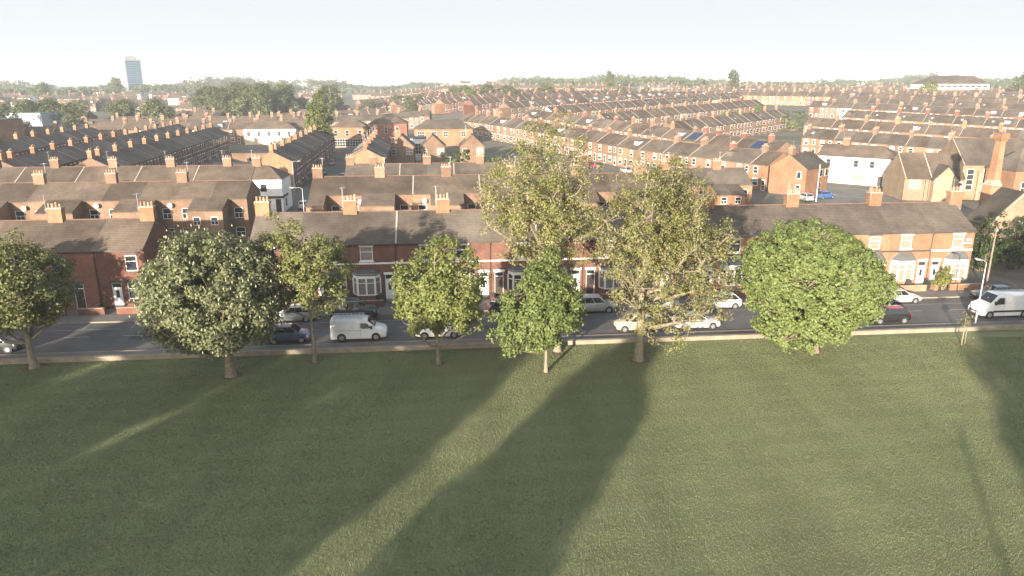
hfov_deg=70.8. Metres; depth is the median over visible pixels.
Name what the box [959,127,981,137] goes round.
terraced house
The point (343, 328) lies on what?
panel van
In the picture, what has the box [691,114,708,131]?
terraced house
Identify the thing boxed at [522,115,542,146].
terraced house
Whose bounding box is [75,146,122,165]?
terraced house
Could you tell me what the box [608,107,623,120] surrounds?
terraced house
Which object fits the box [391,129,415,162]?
gabled house
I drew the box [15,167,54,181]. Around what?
terraced house
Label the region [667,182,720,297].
terraced house
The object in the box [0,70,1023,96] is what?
distant wood
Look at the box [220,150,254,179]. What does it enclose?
terraced house
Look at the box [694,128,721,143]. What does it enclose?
terraced house
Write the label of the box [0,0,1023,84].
sky
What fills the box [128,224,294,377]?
chestnut tree
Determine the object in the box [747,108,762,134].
terraced house
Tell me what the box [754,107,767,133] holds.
terraced house
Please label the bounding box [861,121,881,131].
terraced house
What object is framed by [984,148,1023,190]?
brick hall
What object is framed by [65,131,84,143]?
terraced house
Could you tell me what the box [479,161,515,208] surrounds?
terraced house
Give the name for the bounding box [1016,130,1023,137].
terraced house
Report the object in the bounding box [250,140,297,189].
terraced house
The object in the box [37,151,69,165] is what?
terraced house
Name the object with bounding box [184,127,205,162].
terraced house
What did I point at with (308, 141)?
terraced house
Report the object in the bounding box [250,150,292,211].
corner shop
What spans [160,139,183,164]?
terraced house
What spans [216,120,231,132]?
terraced house
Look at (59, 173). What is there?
terraced house
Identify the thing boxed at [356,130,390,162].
terraced house
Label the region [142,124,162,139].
terraced house
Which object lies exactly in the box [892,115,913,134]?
terraced house
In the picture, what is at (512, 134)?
terraced house
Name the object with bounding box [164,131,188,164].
terraced house
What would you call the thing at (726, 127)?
terraced house
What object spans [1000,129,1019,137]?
terraced house
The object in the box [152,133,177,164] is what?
terraced house
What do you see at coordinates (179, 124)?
terraced house
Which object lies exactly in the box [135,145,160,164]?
terraced house
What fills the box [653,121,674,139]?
terraced house
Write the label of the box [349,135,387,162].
terraced house
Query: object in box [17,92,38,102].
white house
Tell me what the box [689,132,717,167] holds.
terraced house
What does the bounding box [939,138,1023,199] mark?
church
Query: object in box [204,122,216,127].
terraced house
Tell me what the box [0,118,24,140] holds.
brick warehouse
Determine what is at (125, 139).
terraced house
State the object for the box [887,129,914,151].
terraced house
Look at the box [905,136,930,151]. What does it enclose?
terraced house
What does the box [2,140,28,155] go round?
terraced house
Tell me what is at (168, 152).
terraced house
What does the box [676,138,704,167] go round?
terraced house
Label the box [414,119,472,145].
shop house
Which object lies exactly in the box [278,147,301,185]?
terraced house
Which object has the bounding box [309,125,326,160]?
terraced house
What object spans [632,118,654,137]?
terraced house
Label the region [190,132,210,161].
terraced house
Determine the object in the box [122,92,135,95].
white house
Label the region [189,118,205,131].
terraced house
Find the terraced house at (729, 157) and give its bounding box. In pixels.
[721,147,748,166]
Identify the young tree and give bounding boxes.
[389,234,491,364]
[485,245,586,372]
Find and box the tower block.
[118,55,144,94]
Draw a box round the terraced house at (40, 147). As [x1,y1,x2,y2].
[20,137,45,151]
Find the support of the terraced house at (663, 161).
on the ground at (999, 273)
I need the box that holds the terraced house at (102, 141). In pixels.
[96,132,121,149]
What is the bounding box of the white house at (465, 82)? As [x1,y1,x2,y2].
[460,80,470,85]
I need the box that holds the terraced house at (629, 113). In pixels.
[623,105,638,122]
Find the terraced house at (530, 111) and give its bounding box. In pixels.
[522,104,535,119]
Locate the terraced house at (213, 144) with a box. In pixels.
[198,130,217,158]
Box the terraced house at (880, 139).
[869,125,892,146]
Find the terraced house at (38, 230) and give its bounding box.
[0,219,54,273]
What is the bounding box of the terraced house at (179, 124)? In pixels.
[176,118,192,131]
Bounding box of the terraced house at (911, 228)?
[875,202,936,291]
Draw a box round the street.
[285,169,344,211]
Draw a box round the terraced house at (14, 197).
[0,182,37,219]
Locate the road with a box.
[0,297,1023,353]
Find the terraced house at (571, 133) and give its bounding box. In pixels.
[561,127,580,154]
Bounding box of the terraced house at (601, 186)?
[576,173,611,206]
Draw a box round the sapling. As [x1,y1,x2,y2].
[956,309,974,344]
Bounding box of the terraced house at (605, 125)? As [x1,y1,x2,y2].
[597,115,618,131]
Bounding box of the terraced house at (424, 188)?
[413,157,450,209]
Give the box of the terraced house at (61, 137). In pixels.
[52,133,68,145]
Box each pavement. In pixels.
[0,320,1023,358]
[29,314,143,324]
[271,288,1023,316]
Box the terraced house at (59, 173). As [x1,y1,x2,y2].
[47,156,84,181]
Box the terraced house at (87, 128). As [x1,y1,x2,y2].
[83,123,98,139]
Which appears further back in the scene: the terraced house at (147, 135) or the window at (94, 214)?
the terraced house at (147, 135)
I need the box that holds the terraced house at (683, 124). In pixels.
[675,114,692,129]
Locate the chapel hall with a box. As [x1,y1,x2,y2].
[882,152,965,201]
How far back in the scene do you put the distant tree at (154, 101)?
343.10 m
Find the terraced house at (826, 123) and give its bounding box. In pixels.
[817,110,839,128]
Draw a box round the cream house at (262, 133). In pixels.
[244,121,298,144]
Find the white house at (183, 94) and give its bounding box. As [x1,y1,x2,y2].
[174,92,187,96]
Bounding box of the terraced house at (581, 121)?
[574,108,591,127]
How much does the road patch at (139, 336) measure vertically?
0.001 m
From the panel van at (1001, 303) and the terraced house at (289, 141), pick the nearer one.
the panel van at (1001, 303)
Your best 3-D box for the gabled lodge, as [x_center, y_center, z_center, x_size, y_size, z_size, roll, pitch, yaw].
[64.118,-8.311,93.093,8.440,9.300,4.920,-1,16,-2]
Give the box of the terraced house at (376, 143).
[353,133,389,162]
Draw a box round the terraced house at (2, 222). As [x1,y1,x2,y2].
[0,220,5,229]
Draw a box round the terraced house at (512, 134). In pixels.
[509,115,526,143]
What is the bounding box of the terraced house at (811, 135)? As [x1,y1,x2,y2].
[801,124,824,153]
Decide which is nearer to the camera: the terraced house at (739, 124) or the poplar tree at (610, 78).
the terraced house at (739, 124)
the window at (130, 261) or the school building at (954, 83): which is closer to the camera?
the window at (130, 261)
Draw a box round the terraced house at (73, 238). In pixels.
[40,194,106,315]
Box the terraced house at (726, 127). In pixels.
[711,108,729,134]
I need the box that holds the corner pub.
[368,114,407,142]
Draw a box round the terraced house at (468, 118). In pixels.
[463,109,477,123]
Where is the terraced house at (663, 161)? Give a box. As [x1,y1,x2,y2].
[659,152,695,205]
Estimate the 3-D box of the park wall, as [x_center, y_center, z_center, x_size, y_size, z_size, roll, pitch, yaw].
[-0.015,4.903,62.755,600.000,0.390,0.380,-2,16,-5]
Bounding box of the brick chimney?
[978,129,1009,205]
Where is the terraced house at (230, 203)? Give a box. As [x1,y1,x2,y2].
[204,180,260,248]
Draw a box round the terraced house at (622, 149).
[617,136,640,166]
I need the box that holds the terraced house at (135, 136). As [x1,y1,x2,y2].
[128,133,149,142]
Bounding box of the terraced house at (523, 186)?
[514,174,544,206]
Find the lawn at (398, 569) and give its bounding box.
[0,329,1023,575]
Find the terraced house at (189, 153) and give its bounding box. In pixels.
[171,137,193,164]
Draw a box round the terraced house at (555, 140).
[553,122,575,152]
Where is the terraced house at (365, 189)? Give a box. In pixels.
[344,157,385,210]
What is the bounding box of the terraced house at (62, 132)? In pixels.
[57,126,80,144]
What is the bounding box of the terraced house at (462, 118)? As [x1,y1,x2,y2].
[460,113,470,120]
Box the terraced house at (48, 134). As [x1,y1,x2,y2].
[42,127,67,147]
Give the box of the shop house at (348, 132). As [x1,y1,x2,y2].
[330,119,368,147]
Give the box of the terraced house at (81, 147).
[74,144,94,154]
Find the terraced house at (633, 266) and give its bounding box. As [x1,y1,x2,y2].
[622,206,676,298]
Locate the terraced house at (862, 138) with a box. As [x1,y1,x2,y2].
[851,127,877,145]
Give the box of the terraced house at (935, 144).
[924,132,953,152]
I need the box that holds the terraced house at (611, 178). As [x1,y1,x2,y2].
[607,160,647,205]
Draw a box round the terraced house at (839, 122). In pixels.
[832,119,851,129]
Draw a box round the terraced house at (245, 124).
[241,118,257,143]
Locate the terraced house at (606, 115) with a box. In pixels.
[596,110,613,119]
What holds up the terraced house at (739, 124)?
on the ground at (999, 273)
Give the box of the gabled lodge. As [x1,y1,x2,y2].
[966,187,1023,262]
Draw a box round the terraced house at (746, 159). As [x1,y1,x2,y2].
[734,143,768,177]
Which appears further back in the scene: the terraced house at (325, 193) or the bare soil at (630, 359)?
the terraced house at (325, 193)
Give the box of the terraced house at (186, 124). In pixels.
[180,122,190,127]
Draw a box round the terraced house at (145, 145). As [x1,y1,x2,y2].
[139,136,166,164]
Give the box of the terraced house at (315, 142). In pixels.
[303,135,320,166]
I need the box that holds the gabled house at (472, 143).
[458,128,484,161]
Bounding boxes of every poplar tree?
[473,108,623,352]
[584,151,740,361]
[605,70,614,89]
[727,69,736,88]
[733,72,740,88]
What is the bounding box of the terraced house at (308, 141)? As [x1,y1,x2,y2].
[299,130,318,166]
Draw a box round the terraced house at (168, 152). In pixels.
[148,142,171,155]
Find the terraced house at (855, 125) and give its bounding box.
[846,112,868,131]
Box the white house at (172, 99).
[167,92,181,104]
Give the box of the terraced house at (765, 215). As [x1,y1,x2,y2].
[750,181,800,244]
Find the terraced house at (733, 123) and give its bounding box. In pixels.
[720,111,736,135]
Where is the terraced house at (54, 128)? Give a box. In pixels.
[36,121,59,135]
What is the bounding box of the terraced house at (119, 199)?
[101,163,146,217]
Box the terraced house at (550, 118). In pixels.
[546,112,561,123]
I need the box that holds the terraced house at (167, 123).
[165,117,178,125]
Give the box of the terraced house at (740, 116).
[734,109,749,135]
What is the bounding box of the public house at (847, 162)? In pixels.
[817,133,897,186]
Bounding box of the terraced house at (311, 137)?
[304,128,323,163]
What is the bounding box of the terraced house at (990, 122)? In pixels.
[983,117,1003,128]
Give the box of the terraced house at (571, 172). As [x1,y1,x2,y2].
[545,162,583,205]
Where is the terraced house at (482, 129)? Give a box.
[479,110,493,137]
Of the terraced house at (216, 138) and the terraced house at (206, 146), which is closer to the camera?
the terraced house at (206, 146)
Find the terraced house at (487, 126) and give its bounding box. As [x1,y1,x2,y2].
[484,111,499,138]
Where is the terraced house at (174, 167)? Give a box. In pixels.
[164,151,198,180]
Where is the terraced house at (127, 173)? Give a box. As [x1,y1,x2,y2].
[105,151,141,180]
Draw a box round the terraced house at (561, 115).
[554,110,571,124]
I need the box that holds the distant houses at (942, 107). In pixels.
[0,81,1023,137]
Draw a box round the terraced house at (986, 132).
[977,119,1003,137]
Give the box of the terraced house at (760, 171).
[750,151,786,190]
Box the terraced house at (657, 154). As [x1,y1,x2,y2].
[650,135,677,171]
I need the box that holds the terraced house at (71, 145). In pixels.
[64,137,87,159]
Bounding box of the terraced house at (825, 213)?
[793,203,850,237]
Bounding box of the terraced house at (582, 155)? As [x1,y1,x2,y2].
[559,152,588,172]
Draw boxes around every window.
[15,211,24,219]
[51,257,60,272]
[89,210,98,218]
[124,255,137,270]
[127,283,140,298]
[162,208,171,218]
[181,208,187,218]
[234,207,243,217]
[236,227,245,236]
[260,184,266,191]
[318,271,346,300]
[331,206,339,210]
[335,139,362,146]
[352,270,381,299]
[360,247,372,260]
[400,205,408,209]
[406,148,412,154]
[415,143,420,153]
[418,204,426,209]
[420,245,430,258]
[437,148,443,154]
[456,245,467,258]
[468,204,475,208]
[477,148,482,153]
[507,266,529,295]
[598,264,625,292]
[600,202,606,206]
[606,242,617,254]
[630,263,656,292]
[689,262,713,289]
[718,257,743,289]
[729,239,740,252]
[796,171,801,178]
[851,174,862,180]
[853,160,858,166]
[863,253,885,264]
[869,161,874,167]
[869,236,880,248]
[889,252,915,284]
[900,235,912,248]
[908,180,920,188]
[942,251,968,286]
[952,234,964,246]
[964,169,974,189]
[981,169,985,186]
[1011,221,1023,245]
[1020,182,1023,190]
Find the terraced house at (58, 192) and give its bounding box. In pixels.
[27,163,75,219]
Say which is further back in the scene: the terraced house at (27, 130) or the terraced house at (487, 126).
the terraced house at (487, 126)
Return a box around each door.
[73,284,86,309]
[111,283,124,308]
[276,199,281,211]
[385,274,394,301]
[479,272,487,298]
[494,272,502,297]
[571,270,579,289]
[586,269,594,293]
[675,269,683,293]
[877,176,882,185]
[915,261,925,284]
[929,261,939,280]
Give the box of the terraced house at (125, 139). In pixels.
[117,135,139,145]
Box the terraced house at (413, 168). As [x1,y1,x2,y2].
[400,153,430,174]
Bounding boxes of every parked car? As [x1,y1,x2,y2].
[0,333,24,352]
[266,323,310,344]
[276,304,315,322]
[298,200,306,209]
[328,159,335,165]
[330,298,378,317]
[416,323,462,339]
[487,298,508,314]
[576,294,615,313]
[588,161,598,167]
[613,312,656,332]
[620,167,632,172]
[638,294,681,311]
[671,310,719,330]
[700,291,741,309]
[799,193,813,201]
[815,191,834,198]
[870,305,911,324]
[887,288,921,304]
[970,284,1011,297]
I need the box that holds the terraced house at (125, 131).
[121,128,142,144]
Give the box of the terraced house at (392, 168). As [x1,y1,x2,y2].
[372,163,400,174]
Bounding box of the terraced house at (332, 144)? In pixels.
[323,131,333,154]
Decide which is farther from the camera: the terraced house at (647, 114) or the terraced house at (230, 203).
the terraced house at (647, 114)
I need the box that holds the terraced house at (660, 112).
[653,101,666,125]
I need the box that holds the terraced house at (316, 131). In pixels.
[313,124,330,157]
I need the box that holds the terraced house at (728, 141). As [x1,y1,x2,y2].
[719,128,747,146]
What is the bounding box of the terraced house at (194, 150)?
[174,129,197,164]
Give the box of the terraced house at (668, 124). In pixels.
[662,116,684,129]
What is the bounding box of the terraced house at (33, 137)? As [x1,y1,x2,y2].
[26,129,50,150]
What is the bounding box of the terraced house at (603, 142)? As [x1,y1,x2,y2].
[597,133,618,162]
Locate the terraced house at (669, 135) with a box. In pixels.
[661,128,683,140]
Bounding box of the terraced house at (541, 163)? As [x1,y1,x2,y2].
[536,161,559,172]
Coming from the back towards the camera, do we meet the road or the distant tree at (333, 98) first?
the distant tree at (333, 98)
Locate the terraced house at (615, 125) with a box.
[606,120,624,132]
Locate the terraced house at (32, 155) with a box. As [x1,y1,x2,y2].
[24,144,49,166]
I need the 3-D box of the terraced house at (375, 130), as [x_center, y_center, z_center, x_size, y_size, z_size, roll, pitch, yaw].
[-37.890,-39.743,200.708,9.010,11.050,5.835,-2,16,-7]
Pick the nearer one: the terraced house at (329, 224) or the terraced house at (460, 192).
the terraced house at (329, 224)
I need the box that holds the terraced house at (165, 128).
[160,121,175,135]
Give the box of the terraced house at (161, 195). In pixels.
[129,181,181,242]
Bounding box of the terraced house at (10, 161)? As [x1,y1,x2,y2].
[0,148,32,166]
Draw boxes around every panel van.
[330,313,387,341]
[968,289,1023,318]
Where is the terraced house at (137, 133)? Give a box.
[132,126,154,141]
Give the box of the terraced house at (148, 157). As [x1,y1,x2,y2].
[125,139,154,165]
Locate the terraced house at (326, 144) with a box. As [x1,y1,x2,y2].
[313,131,329,159]
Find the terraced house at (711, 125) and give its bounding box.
[697,110,715,132]
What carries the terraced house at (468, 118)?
on the ground at (999, 273)
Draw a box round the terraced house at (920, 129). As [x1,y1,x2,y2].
[908,120,932,135]
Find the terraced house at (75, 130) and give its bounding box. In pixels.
[71,124,92,141]
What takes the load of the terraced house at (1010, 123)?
on the ground at (999, 273)
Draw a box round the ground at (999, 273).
[1,85,1023,364]
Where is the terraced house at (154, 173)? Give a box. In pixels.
[134,165,169,180]
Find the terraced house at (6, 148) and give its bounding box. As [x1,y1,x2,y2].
[0,136,20,156]
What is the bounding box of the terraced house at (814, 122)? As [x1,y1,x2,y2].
[803,117,822,134]
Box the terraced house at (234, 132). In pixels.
[228,122,242,143]
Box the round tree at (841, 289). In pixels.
[735,216,900,354]
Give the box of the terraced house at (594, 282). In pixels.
[577,184,631,299]
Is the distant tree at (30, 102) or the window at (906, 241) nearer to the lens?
the window at (906, 241)
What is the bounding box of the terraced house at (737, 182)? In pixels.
[717,167,752,204]
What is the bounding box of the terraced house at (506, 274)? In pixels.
[489,193,538,298]
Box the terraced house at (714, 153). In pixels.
[704,137,736,167]
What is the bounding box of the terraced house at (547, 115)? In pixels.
[541,107,556,122]
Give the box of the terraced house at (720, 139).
[708,134,730,145]
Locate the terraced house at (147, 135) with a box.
[139,131,154,139]
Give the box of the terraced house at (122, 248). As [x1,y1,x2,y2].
[90,193,192,314]
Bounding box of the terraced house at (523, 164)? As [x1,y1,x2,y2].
[508,153,536,173]
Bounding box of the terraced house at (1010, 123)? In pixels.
[1001,116,1022,129]
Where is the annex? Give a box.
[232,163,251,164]
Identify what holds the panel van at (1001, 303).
on the road
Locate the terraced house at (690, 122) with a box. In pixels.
[681,111,700,130]
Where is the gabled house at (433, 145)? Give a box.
[419,129,445,162]
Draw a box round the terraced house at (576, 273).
[535,207,584,293]
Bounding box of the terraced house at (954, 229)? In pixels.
[914,179,979,290]
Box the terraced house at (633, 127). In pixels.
[623,123,642,134]
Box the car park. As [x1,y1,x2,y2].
[813,185,972,216]
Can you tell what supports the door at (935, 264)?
in the terraced house at (954, 229)
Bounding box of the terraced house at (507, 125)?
[502,118,518,142]
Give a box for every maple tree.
[0,227,82,369]
[240,210,358,362]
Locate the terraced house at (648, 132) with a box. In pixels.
[641,125,662,138]
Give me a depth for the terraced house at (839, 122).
246.63 m
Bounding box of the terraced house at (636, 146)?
[628,134,655,168]
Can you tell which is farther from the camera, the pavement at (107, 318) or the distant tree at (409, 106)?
the distant tree at (409, 106)
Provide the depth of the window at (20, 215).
99.56 m
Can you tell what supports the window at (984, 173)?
in the church
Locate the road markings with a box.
[28,303,965,337]
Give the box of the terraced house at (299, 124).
[294,117,307,134]
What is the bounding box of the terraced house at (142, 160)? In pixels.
[120,149,146,165]
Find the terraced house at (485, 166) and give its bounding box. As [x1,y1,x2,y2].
[480,162,506,173]
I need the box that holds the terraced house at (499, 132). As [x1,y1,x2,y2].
[496,116,515,141]
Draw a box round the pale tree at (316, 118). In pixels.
[302,88,335,142]
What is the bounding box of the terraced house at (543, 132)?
[537,120,555,148]
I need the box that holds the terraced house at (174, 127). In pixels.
[169,120,185,133]
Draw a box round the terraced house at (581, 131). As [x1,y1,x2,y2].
[569,121,592,156]
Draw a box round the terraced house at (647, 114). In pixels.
[638,104,653,123]
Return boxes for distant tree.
[0,102,19,117]
[5,99,36,112]
[20,98,45,111]
[31,81,53,96]
[31,97,63,123]
[57,100,91,129]
[74,99,92,110]
[99,99,117,118]
[106,77,123,91]
[109,99,140,118]
[112,98,135,115]
[129,100,139,111]
[137,96,169,115]
[148,103,176,118]
[187,87,211,110]
[194,84,222,110]
[211,90,235,114]
[213,86,230,100]
[225,81,247,103]
[228,92,257,115]
[237,87,249,109]
[244,83,272,98]
[247,82,274,98]
[247,85,275,113]
[249,93,273,115]
[271,89,298,112]
[273,82,297,112]
[295,97,308,112]
[305,98,323,112]
[318,83,342,111]
[360,99,377,109]
[391,95,402,100]
[402,99,417,111]
[410,93,423,100]
[445,85,461,94]
[459,84,469,90]
[463,88,475,94]
[475,87,486,93]
[479,83,495,90]
[499,84,514,91]
[503,88,517,94]
[539,83,555,92]
[617,86,627,90]
[755,104,762,111]
[919,80,939,91]
[1010,72,1023,90]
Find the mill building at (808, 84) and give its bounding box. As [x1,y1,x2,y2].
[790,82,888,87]
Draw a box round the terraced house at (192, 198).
[174,162,217,248]
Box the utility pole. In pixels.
[985,227,998,285]
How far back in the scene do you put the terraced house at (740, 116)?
267.68 m
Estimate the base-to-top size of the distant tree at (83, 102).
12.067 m
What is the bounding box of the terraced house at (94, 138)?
[78,129,97,140]
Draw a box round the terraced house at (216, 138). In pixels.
[201,123,220,156]
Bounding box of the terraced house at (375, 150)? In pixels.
[352,145,386,162]
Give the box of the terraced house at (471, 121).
[467,114,481,127]
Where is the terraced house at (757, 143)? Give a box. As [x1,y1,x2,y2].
[748,133,774,149]
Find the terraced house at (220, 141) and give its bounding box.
[206,128,224,154]
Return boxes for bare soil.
[22,363,48,370]
[222,371,242,378]
[430,361,445,366]
[538,368,553,374]
[548,347,567,354]
[627,356,648,362]
[954,342,969,347]
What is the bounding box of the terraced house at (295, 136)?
[293,132,314,166]
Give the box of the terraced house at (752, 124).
[738,108,756,135]
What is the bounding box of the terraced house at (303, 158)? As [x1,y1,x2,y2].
[285,144,307,180]
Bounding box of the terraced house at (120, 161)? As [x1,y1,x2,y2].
[102,153,132,165]
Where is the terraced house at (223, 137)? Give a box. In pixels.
[208,122,226,153]
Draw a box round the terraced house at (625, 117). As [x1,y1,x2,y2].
[617,112,630,121]
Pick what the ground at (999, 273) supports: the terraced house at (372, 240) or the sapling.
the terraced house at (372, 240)
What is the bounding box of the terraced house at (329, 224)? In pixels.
[298,187,357,308]
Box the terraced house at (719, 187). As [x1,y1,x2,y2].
[689,152,731,204]
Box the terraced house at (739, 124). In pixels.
[729,114,743,136]
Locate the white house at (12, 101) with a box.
[10,97,34,105]
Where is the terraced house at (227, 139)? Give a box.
[213,126,230,152]
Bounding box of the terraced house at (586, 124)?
[582,114,601,128]
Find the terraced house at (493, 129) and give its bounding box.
[490,111,506,139]
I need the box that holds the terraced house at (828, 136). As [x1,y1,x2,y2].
[816,125,842,154]
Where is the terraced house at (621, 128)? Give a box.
[614,116,635,134]
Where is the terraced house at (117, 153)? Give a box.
[109,142,139,165]
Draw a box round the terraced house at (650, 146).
[639,139,663,171]
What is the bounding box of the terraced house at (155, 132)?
[149,129,165,138]
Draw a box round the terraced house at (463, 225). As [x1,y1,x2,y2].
[443,209,492,303]
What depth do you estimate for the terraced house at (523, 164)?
133.59 m
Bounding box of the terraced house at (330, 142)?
[321,131,332,155]
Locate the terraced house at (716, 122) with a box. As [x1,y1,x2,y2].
[706,112,722,132]
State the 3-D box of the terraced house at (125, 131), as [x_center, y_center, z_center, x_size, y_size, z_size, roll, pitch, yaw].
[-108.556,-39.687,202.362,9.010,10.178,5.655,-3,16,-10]
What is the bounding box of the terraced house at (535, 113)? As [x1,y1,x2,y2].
[529,108,544,120]
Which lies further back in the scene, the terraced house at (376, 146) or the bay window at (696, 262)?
the terraced house at (376, 146)
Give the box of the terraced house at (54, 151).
[45,141,77,165]
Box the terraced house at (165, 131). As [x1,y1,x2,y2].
[158,127,174,136]
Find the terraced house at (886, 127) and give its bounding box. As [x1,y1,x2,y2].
[879,113,899,132]
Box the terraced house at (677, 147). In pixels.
[663,130,689,167]
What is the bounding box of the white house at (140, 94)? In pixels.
[129,90,143,98]
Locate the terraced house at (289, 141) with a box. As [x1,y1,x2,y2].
[286,134,309,177]
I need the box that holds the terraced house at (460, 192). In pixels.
[446,174,480,208]
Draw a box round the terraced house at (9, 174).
[0,160,24,182]
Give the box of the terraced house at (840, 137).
[834,123,857,143]
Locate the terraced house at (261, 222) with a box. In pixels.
[250,196,303,307]
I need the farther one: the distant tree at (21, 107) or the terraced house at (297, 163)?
the distant tree at (21, 107)
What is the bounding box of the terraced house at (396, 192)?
[377,175,413,210]
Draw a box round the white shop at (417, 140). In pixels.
[407,136,437,159]
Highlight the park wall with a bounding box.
[0,324,1023,364]
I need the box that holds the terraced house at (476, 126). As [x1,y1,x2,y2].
[473,110,488,136]
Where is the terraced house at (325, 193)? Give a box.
[306,158,346,211]
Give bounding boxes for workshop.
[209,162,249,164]
[231,150,268,161]
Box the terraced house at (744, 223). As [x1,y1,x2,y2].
[708,205,762,295]
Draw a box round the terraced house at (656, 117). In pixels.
[646,109,659,125]
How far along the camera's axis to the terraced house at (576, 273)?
76.59 m
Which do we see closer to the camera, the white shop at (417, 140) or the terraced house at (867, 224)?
the terraced house at (867, 224)
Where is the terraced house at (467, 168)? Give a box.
[454,152,483,173]
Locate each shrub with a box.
[445,149,489,161]
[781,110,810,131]
[930,267,954,289]
[969,211,1014,270]
[996,215,1023,270]
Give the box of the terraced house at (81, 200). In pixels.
[61,181,110,218]
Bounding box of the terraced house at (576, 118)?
[567,111,584,125]
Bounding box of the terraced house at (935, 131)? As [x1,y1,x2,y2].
[924,125,946,136]
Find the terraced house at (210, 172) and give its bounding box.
[193,165,226,179]
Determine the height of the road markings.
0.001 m
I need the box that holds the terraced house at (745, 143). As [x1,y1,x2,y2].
[737,138,756,147]
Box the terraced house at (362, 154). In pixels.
[345,134,386,162]
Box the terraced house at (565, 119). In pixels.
[560,114,575,124]
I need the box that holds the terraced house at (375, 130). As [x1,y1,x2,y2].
[359,128,391,144]
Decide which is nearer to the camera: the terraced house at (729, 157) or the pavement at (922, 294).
the pavement at (922, 294)
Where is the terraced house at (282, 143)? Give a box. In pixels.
[279,137,303,183]
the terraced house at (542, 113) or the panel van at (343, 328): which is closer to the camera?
the panel van at (343, 328)
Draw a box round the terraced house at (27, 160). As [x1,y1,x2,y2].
[16,155,48,166]
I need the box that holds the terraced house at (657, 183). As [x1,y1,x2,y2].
[640,172,675,205]
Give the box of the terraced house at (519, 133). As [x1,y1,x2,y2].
[515,112,532,144]
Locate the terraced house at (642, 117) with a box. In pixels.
[631,110,646,123]
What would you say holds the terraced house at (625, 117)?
on the ground at (999, 273)
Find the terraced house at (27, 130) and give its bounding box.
[24,126,40,136]
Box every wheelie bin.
[349,293,355,298]
[378,293,384,303]
[904,279,912,284]
[924,278,931,287]
[960,277,967,282]
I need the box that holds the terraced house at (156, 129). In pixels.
[152,123,165,135]
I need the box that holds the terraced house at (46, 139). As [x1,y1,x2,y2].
[37,135,59,147]
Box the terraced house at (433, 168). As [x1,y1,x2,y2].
[427,162,454,174]
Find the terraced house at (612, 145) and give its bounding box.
[607,125,631,165]
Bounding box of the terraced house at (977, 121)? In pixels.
[967,109,990,127]
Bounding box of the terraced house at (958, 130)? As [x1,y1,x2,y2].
[942,117,967,137]
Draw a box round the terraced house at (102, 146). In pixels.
[90,141,112,151]
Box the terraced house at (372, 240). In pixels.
[347,210,397,306]
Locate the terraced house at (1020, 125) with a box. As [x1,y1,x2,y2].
[1016,119,1023,130]
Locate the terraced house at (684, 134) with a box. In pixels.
[673,124,698,141]
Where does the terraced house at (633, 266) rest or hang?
on the ground at (999, 273)
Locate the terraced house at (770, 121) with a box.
[759,108,773,132]
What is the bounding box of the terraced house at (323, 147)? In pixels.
[308,133,325,162]
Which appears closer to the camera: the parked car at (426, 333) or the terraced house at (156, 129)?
the parked car at (426, 333)
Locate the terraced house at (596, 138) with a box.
[587,127,611,160]
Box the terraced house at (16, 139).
[9,132,37,153]
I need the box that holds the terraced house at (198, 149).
[181,134,202,164]
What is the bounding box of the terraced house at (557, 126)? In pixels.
[544,115,563,151]
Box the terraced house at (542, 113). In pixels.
[534,111,548,120]
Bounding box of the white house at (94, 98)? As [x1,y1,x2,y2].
[83,95,100,101]
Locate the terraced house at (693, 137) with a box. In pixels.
[683,126,708,142]
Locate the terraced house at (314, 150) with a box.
[298,138,316,166]
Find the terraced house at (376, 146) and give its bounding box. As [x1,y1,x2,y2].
[351,142,388,162]
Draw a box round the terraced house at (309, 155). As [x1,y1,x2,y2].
[292,141,311,175]
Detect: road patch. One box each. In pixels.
[128,333,154,339]
[300,325,329,328]
[475,326,503,329]
[902,306,916,310]
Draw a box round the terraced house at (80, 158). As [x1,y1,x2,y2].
[57,147,85,163]
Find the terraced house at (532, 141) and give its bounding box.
[529,122,547,147]
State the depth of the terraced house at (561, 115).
268.57 m
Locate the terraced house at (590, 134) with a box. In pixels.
[578,130,598,156]
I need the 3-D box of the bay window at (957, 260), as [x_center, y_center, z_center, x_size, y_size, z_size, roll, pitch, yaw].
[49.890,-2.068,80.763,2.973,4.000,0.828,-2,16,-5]
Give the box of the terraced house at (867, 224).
[833,180,895,287]
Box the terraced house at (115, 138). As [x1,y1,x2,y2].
[109,130,128,147]
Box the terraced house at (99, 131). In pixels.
[90,127,108,138]
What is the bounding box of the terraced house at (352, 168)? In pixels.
[344,153,376,175]
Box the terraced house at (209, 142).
[193,125,213,159]
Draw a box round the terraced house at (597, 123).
[591,118,606,129]
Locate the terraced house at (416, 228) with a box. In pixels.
[396,186,449,296]
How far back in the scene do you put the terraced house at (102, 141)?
183.94 m
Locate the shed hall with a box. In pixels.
[6,111,66,129]
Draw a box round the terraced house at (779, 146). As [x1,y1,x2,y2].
[761,140,799,154]
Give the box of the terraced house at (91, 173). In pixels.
[75,166,112,181]
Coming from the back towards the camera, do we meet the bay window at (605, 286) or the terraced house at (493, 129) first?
the terraced house at (493, 129)
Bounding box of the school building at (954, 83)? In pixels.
[906,76,989,90]
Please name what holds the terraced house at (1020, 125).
on the ground at (999, 273)
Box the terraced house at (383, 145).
[355,140,390,160]
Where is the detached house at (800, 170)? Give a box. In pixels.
[768,141,829,194]
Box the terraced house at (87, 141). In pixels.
[81,135,108,153]
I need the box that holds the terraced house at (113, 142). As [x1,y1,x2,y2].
[104,138,127,148]

